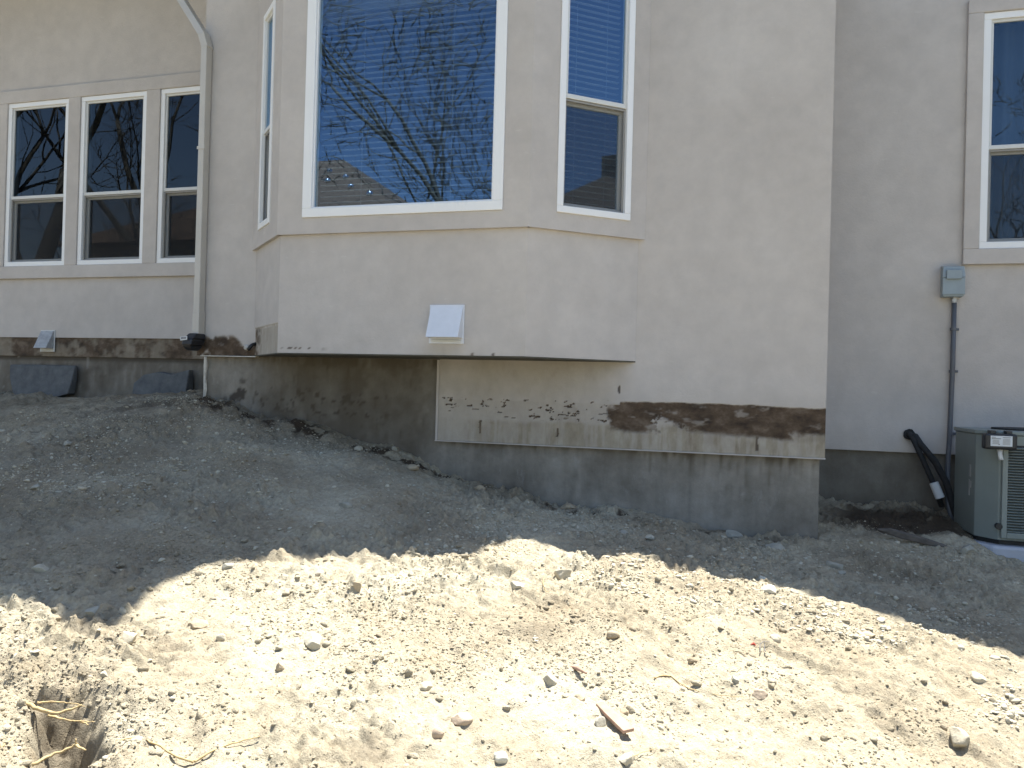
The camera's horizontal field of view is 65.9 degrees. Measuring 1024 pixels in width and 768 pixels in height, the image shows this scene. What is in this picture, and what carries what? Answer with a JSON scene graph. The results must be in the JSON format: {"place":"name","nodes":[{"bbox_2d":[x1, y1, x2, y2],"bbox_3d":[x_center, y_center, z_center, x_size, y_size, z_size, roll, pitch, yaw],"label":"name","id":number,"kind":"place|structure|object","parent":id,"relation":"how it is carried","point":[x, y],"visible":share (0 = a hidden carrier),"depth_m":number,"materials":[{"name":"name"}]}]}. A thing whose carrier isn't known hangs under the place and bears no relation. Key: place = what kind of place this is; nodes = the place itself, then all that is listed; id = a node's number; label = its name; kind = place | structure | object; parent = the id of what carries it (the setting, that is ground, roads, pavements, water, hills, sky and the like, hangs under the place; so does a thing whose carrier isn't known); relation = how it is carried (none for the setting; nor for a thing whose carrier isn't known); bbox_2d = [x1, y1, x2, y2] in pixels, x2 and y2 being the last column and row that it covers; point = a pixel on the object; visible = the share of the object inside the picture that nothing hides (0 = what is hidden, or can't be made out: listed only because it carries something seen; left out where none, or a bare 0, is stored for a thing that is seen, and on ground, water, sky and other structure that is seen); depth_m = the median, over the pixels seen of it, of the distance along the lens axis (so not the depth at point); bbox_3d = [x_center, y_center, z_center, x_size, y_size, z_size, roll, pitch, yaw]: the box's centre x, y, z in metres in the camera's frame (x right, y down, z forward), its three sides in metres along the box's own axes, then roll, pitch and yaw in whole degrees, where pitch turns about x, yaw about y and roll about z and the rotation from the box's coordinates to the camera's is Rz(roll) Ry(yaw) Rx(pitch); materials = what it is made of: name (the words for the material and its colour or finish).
{"place":"outdoors","nodes":[
{"label":"outdoors","id":0,"kind":"place"},
{"bbox_2d":[0,389,1023,767],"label":"ground","id":1,"kind":"structure","parent":0,"point":[46,735],"depth_m":3.50,"materials":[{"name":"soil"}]},
{"bbox_2d":[30,484,39,489],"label":"stone","id":2,"kind":"object","parent":1,"relation":"on","point":[36,486],"visible":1,"depth_m":4.92,"materials":[{"name":"grey stone"}]},
{"bbox_2d":[31,564,49,572],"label":"stone","id":3,"kind":"object","parent":1,"relation":"on","point":[38,568],"visible":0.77,"depth_m":3.76,"materials":[{"name":"grey stone"}]},
{"bbox_2d":[10,365,76,396],"bbox_3d":[-5.214,-0.014,8.718,0.911,0.397,0.127,1,0,16],"label":"stone slab","id":4,"kind":"object","parent":1,"relation":"on","point":[57,380],"depth_m":8.69,"materials":[{"name":"stone"}]},
{"bbox_2d":[24,699,81,714],"bbox_3d":[-1.534,1.068,2.611,0.230,0.030,0.044,1,0,12],"label":"root","id":5,"kind":"object","parent":1,"relation":"on","point":[32,706],"visible":0.96,"depth_m":2.60,"materials":[{"name":"beige wood"}]},
{"bbox_2d":[53,615,60,621],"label":"clod","id":6,"kind":"object","parent":1,"relation":"on","point":[58,618],"visible":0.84,"depth_m":3.34,"materials":[{"name":"beige soil"}]},
{"bbox_2d":[31,739,85,765],"bbox_3d":[-1.326,1.076,2.314,0.141,0.055,0.034,2,0,-27],"label":"root","id":7,"kind":"object","parent":1,"relation":"on","point":[53,754],"visible":1,"depth_m":2.32,"materials":[{"name":"beige wood"}]},
{"bbox_2d":[37,701,84,706],"bbox_3d":[-1.494,1.062,2.626,0.173,0.010,0.024,1,0,6],"label":"root","id":8,"kind":"object","parent":1,"relation":"on","point":[38,702],"visible":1,"depth_m":2.63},
{"bbox_2d":[64,441,71,445],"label":"stone","id":9,"kind":"object","parent":1,"relation":"on","point":[67,443],"visible":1,"depth_m":5.77,"materials":[{"name":"grey stone"}]},
{"bbox_2d":[47,714,93,724],"bbox_3d":[-1.451,1.113,2.615,0.198,0.033,0.036,1,0,16],"label":"root","id":10,"kind":"object","parent":1,"relation":"on","point":[65,719],"visible":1,"depth_m":2.62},
{"bbox_2d":[85,606,98,616],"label":"stone","id":11,"kind":"object","parent":1,"relation":"on","point":[91,612],"visible":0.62,"depth_m":3.34,"materials":[{"name":"grey stone"}]},
{"bbox_2d":[100,671,107,677],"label":"stone","id":12,"kind":"object","parent":1,"relation":"on","point":[103,674],"visible":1,"depth_m":2.81,"materials":[{"name":"white stone"}]},
{"bbox_2d":[119,607,125,615],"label":"stone","id":13,"kind":"object","parent":1,"relation":"on","point":[122,611],"visible":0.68,"depth_m":3.31,"materials":[{"name":"grey stone"}]},
{"bbox_2d":[121,631,136,644],"bbox_3d":[-1.510,1.004,3.113,0.057,0.058,0.086,2,0,-14],"label":"rock","id":14,"kind":"object","parent":1,"relation":"on","point":[128,637],"visible":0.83,"depth_m":3.09,"materials":[{"name":"beige stone"}]},
{"bbox_2d":[130,736,142,741],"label":"stone","id":15,"kind":"object","parent":1,"relation":"on","point":[139,738],"visible":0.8,"depth_m":2.46,"materials":[{"name":"white stone"}]},
{"bbox_2d":[132,370,192,393],"bbox_3d":[-3.653,-0.003,8.254,0.668,0.304,0.137,1,0,16],"label":"rough stone","id":16,"kind":"object","parent":1,"relation":"on","point":[160,382],"visible":0.76,"depth_m":8.21,"materials":[{"name":"stone"}]},
{"bbox_2d":[116,736,259,763],"bbox_3d":[-1.004,1.108,2.404,0.438,0.041,0.120,2,0,2],"label":"forked twig","id":17,"kind":"object","parent":1,"relation":"on","point":[180,757],"visible":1,"depth_m":2.38,"materials":[{"name":"beige wood"}]},
{"bbox_2d":[188,619,208,628],"bbox_3d":[-1.286,0.993,3.257,0.074,0.043,0.074,1,0,39],"label":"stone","id":18,"kind":"object","parent":1,"relation":"on","point":[198,624],"visible":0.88,"depth_m":3.24,"materials":[{"name":"white stone"}]},
{"bbox_2d":[216,634,225,640],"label":"stone","id":19,"kind":"object","parent":1,"relation":"on","point":[220,637],"visible":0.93,"depth_m":3.11,"materials":[{"name":"white stone"}]},
{"bbox_2d":[222,563,235,569],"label":"stone","id":20,"kind":"object","parent":1,"relation":"on","point":[225,566],"visible":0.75,"depth_m":3.85,"materials":[{"name":"white stone"}]},
{"bbox_2d":[276,662,284,670],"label":"stone","id":21,"kind":"object","parent":1,"relation":"on","point":[280,666],"visible":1,"depth_m":2.90,"materials":[{"name":"beige stone"}]},
{"bbox_2d":[302,632,322,650],"bbox_3d":[-0.783,1.008,3.085,0.082,0.066,0.080,2,0,-3],"label":"rock","id":22,"kind":"object","parent":1,"relation":"on","point":[313,640],"visible":0.98,"depth_m":3.06,"materials":[{"name":"stone"}]},
{"bbox_2d":[339,502,352,507],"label":"rock","id":23,"kind":"object","parent":1,"relation":"on","point":[346,504],"visible":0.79,"depth_m":4.91,"materials":[{"name":"grey stone"}]},
{"bbox_2d":[353,581,361,591],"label":"stone","id":24,"kind":"object","parent":1,"relation":"on","point":[357,586],"visible":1,"depth_m":3.61,"materials":[{"name":"beige stone"}]},
{"bbox_2d":[354,446,362,450],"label":"stone","id":25,"kind":"object","parent":1,"relation":"on","point":[358,448],"visible":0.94,"depth_m":6.30,"materials":[{"name":"grey stone"}]},
{"bbox_2d":[405,464,418,470],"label":"clod","id":26,"kind":"object","parent":1,"relation":"on","point":[413,467],"visible":0.93,"depth_m":6.09,"materials":[{"name":"beige soil"}]},
{"bbox_2d":[420,681,432,690],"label":"stone","id":27,"kind":"object","parent":1,"relation":"on","point":[426,685],"visible":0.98,"depth_m":2.90,"materials":[{"name":"beige stone"}]},
{"bbox_2d":[432,727,444,738],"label":"stone","id":28,"kind":"object","parent":1,"relation":"on","point":[437,732],"visible":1,"depth_m":2.62,"materials":[{"name":"stone"}]},
{"bbox_2d":[451,712,472,725],"bbox_3d":[-0.171,1.161,2.734,0.071,0.039,0.064,2,0,-34],"label":"rock","id":29,"kind":"object","parent":1,"relation":"on","point":[462,718],"visible":1,"depth_m":2.72,"materials":[{"name":"stone"}]},
{"bbox_2d":[474,484,485,489],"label":"clod","id":30,"kind":"object","parent":1,"relation":"on","point":[478,487],"visible":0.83,"depth_m":6.00,"materials":[{"name":"beige soil"}]},
{"bbox_2d":[12,402,983,759],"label":"pebbles","id":31,"kind":"object","parent":1,"relation":"on","point":[360,700],"visible":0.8,"depth_m":3.73,"materials":[{"name":"stone"}]},
{"bbox_2d":[494,751,507,763],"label":"stone","id":32,"kind":"object","parent":1,"relation":"on","point":[500,757],"visible":1,"depth_m":2.54,"materials":[{"name":"white stone"}]},
{"bbox_2d":[0,0,1023,538],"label":"house","id":33,"kind":"structure","parent":1,"relation":"on","point":[684,260],"depth_m":6.40,"materials":[{"name":"paint"}]},
{"bbox_2d":[4,99,68,266],"bbox_3d":[-5.301,-2.239,8.876,0.863,1.844,0.102,1,0,16],"label":"window","id":34,"kind":"structure","parent":33,"relation":"in","point":[37,131],"depth_m":8.88,"materials":[{"name":"white plastic"}]},
{"bbox_2d":[33,330,55,351],"bbox_3d":[-5.171,-0.479,8.726,0.200,0.240,0.112,1,0,16],"label":"vent hood","id":35,"kind":"object","parent":33,"relation":"attached to","point":[45,341],"visible":1,"depth_m":8.73,"materials":[{"name":"white plastic"}]},
{"bbox_2d":[77,91,146,264],"bbox_3d":[-4.312,-2.215,8.586,0.873,1.844,0.102,1,0,16],"label":"window","id":36,"kind":"structure","parent":33,"relation":"in","point":[113,126],"depth_m":8.59,"materials":[{"name":"white plastic"}]},
{"bbox_2d":[156,86,199,262],"bbox_3d":[-3.311,-2.190,8.292,0.866,1.844,0.102,1,0,16],"label":"window","id":37,"kind":"structure","parent":33,"relation":"in","point":[179,127],"depth_m":8.35,"materials":[{"name":"white plastic"}]},
{"bbox_2d":[177,0,212,350],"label":"downspout","id":38,"kind":"object","parent":33,"relation":"attached to","point":[194,340],"visible":1,"depth_m":7.00,"materials":[{"name":"paint"}]},
{"bbox_2d":[244,342,255,350],"bbox_3d":[-2.295,-0.326,6.887,0.128,0.084,0.084,1,0,16],"label":"pipe stub","id":39,"kind":"object","parent":33,"relation":"attached to","point":[248,347],"visible":1,"depth_m":6.87,"materials":[{"name":"black plastic"}]},
{"bbox_2d":[258,0,275,229],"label":"window","id":40,"kind":"structure","parent":33,"relation":"in","point":[270,16],"depth_m":6.69,"materials":[{"name":"white plastic"}]},
{"bbox_2d":[302,0,507,217],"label":"window","id":41,"kind":"structure","parent":33,"relation":"in","point":[310,209],"depth_m":5.99,"materials":[{"name":"white plastic"}]},
{"bbox_2d":[426,305,464,343],"bbox_3d":[-0.492,-0.439,5.742,0.272,0.286,0.109,1,0,16],"label":"vent hood","id":42,"kind":"object","parent":33,"relation":"attached to","point":[445,324],"visible":1,"depth_m":5.75,"materials":[{"name":"white plastic"}]},
{"bbox_2d":[556,0,635,220],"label":"window","id":43,"kind":"structure","parent":33,"relation":"in","point":[623,110],"depth_m":5.90,"materials":[{"name":"white plastic"}]},
{"bbox_2d":[903,429,953,516],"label":"refrigerant lines","id":44,"kind":"object","parent":33,"relation":"attached to","point":[920,447],"visible":0.92,"depth_m":6.38,"materials":[{"name":"black plastic"}]},
{"bbox_2d":[940,266,965,520],"bbox_3d":[3.553,0.087,6.381,0.168,2.114,0.240,1,0,16],"label":"disconnect box","id":45,"kind":"object","parent":33,"relation":"attached to","point":[952,284],"visible":0.95,"depth_m":6.43,"materials":[{"name":"grey paint"}]},
{"bbox_2d":[979,10,1023,248],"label":"window","id":46,"kind":"structure","parent":33,"relation":"in","point":[1002,147],"depth_m":6.53,"materials":[{"name":"white plastic"}]},
{"bbox_2d":[0,395,1023,767],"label":"dirt clods","id":47,"kind":"object","parent":1,"relation":"on","point":[352,669],"visible":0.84,"depth_m":3.54,"materials":[{"name":"soil"}]},
{"bbox_2d":[0,394,1023,672],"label":"pebbles","id":48,"kind":"object","parent":1,"relation":"on","point":[866,638],"visible":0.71,"depth_m":4.64,"materials":[{"name":"stone"}]},
{"bbox_2d":[510,581,524,588],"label":"stone","id":49,"kind":"object","parent":1,"relation":"on","point":[514,584],"visible":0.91,"depth_m":3.79,"materials":[{"name":"white stone"}]},
{"bbox_2d":[542,672,556,685],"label":"rock","id":50,"kind":"object","parent":1,"relation":"on","point":[549,678],"visible":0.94,"depth_m":2.99,"materials":[{"name":"stone"}]},
{"bbox_2d":[554,569,571,579],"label":"rock","id":51,"kind":"object","parent":1,"relation":"on","point":[560,574],"visible":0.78,"depth_m":3.98,"materials":[{"name":"beige stone"}]},
{"bbox_2d":[560,503,576,509],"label":"clod","id":52,"kind":"object","parent":1,"relation":"on","point":[568,506],"visible":0.85,"depth_m":6.01,"materials":[{"name":"beige soil"}]},
{"bbox_2d":[569,665,586,673],"bbox_3d":[0.254,1.108,3.076,0.015,0.019,0.096,2,0,-42],"label":"wood chip","id":53,"kind":"object","parent":1,"relation":"on","point":[577,668],"visible":1,"depth_m":3.06,"materials":[{"name":"brown wood"}]},
{"bbox_2d":[575,693,584,700],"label":"clod","id":54,"kind":"object","parent":1,"relation":"on","point":[580,696],"visible":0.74,"depth_m":2.90,"materials":[{"name":"beige soil"}]},
{"bbox_2d":[595,716,605,726],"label":"stone","id":55,"kind":"object","parent":1,"relation":"on","point":[600,721],"visible":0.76,"depth_m":2.77,"materials":[{"name":"white stone"}]},
{"bbox_2d":[606,630,619,639],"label":"stone","id":56,"kind":"object","parent":1,"relation":"on","point":[612,634],"visible":0.98,"depth_m":3.33,"materials":[{"name":"beige stone"}]},
{"bbox_2d":[596,702,633,733],"bbox_3d":[0.362,1.176,2.790,0.049,0.023,0.217,2,0,-21],"label":"wood scrap","id":57,"kind":"object","parent":1,"relation":"on","point":[623,725],"visible":1,"depth_m":2.77,"materials":[{"name":"beige wood"}]},
{"bbox_2d":[620,708,628,714],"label":"stone","id":58,"kind":"object","parent":1,"relation":"on","point":[624,711],"visible":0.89,"depth_m":2.85,"materials":[{"name":"beige stone"}]},
{"bbox_2d":[619,751,634,765],"bbox_3d":[0.375,1.225,2.577,0.052,0.050,0.039,2,0,-27],"label":"stone","id":59,"kind":"object","parent":1,"relation":"on","point":[627,759],"visible":1,"depth_m":2.57,"materials":[{"name":"white stone"}]},
{"bbox_2d":[645,534,654,539],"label":"stone","id":60,"kind":"object","parent":1,"relation":"on","point":[650,536],"visible":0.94,"depth_m":5.03,"materials":[{"name":"grey stone"}]},
{"bbox_2d":[688,657,698,663],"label":"stone","id":61,"kind":"object","parent":1,"relation":"on","point":[692,660],"visible":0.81,"depth_m":3.29,"materials":[{"name":"beige stone"}]},
{"bbox_2d":[654,675,741,696],"bbox_3d":[0.727,1.177,3.073,0.340,0.058,0.086,1,0,16],"label":"root","id":62,"kind":"object","parent":1,"relation":"on","point":[688,687],"visible":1,"depth_m":3.09,"materials":[{"name":"beige wood"}]},
{"bbox_2d":[725,530,742,538],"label":"rock","id":63,"kind":"object","parent":1,"relation":"on","point":[730,534],"visible":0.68,"depth_m":5.64,"materials":[{"name":"grey stone"}]},
{"bbox_2d":[731,675,738,683],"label":"stone","id":64,"kind":"object","parent":1,"relation":"on","point":[735,679],"visible":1,"depth_m":3.12,"materials":[{"name":"white stone"}]},
{"bbox_2d":[752,688,767,699],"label":"clod","id":65,"kind":"object","parent":1,"relation":"on","point":[759,694],"visible":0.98,"depth_m":3.05,"materials":[{"name":"soil"}]},
{"bbox_2d":[761,585,775,593],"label":"stone","id":66,"kind":"object","parent":1,"relation":"on","point":[771,589],"visible":0.9,"depth_m":4.03,"materials":[{"name":"white stone"}]},
{"bbox_2d":[765,543,784,549],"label":"rock","id":67,"kind":"object","parent":1,"relation":"on","point":[780,546],"visible":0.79,"depth_m":5.31,"materials":[{"name":"grey stone"}]},
{"bbox_2d":[770,634,780,642],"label":"stone","id":68,"kind":"object","parent":1,"relation":"on","point":[775,638],"visible":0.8,"depth_m":3.51,"materials":[{"name":"white stone"}]},
{"bbox_2d":[826,561,843,569],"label":"rock","id":69,"kind":"object","parent":1,"relation":"on","point":[831,564],"visible":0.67,"depth_m":4.99,"materials":[{"name":"grey stone"}]},
{"bbox_2d":[859,631,874,637],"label":"clod","id":70,"kind":"object","parent":1,"relation":"on","point":[869,634],"visible":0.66,"depth_m":3.62,"materials":[{"name":"white soil"}]},
{"bbox_2d":[878,528,946,546],"bbox_3d":[2.853,1.090,5.589,0.491,0.116,0.039,1,0,16],"label":"buried board","id":71,"kind":"object","parent":1,"relation":"on","point":[908,536],"visible":0.94,"depth_m":5.58,"materials":[{"name":"brown wood"}]},
{"bbox_2d":[949,726,969,747],"bbox_3d":[1.659,1.316,2.929,0.064,0.081,0.092,1,0,16],"label":"rock","id":72,"kind":"object","parent":1,"relation":"on","point":[960,737],"visible":0.98,"depth_m":2.91,"materials":[{"name":"beige stone"}]},
{"bbox_2d":[959,544,974,553],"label":"rock","id":73,"kind":"object","parent":1,"relation":"on","point":[967,549],"visible":1,"depth_m":5.36,"materials":[{"name":"grey stone"}]},
{"bbox_2d":[970,671,986,683],"bbox_3d":[1.977,1.249,3.347,0.065,0.056,0.061,1,0,16],"label":"stone","id":74,"kind":"object","parent":1,"relation":"on","point":[977,677],"visible":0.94,"depth_m":3.33,"materials":[{"name":"white stone"}]},
{"bbox_2d":[974,682,1023,725],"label":"gravel","id":75,"kind":"structure","parent":1,"relation":"on","point":[1010,713],"depth_m":3.15,"materials":[{"name":"white gravel"}]},
{"bbox_2d":[974,539,1023,561],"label":"equipment pad","id":76,"kind":"object","parent":1,"relation":"on","point":[1013,551],"visible":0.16,"depth_m":5.55,"materials":[{"name":"concrete"}]},
{"bbox_2d":[954,427,1023,545],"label":"air conditioner","id":77,"kind":"object","parent":76,"relation":"on","point":[989,488],"visible":0.98,"depth_m":5.66,"materials":[{"name":"grey metal"}]}
]}

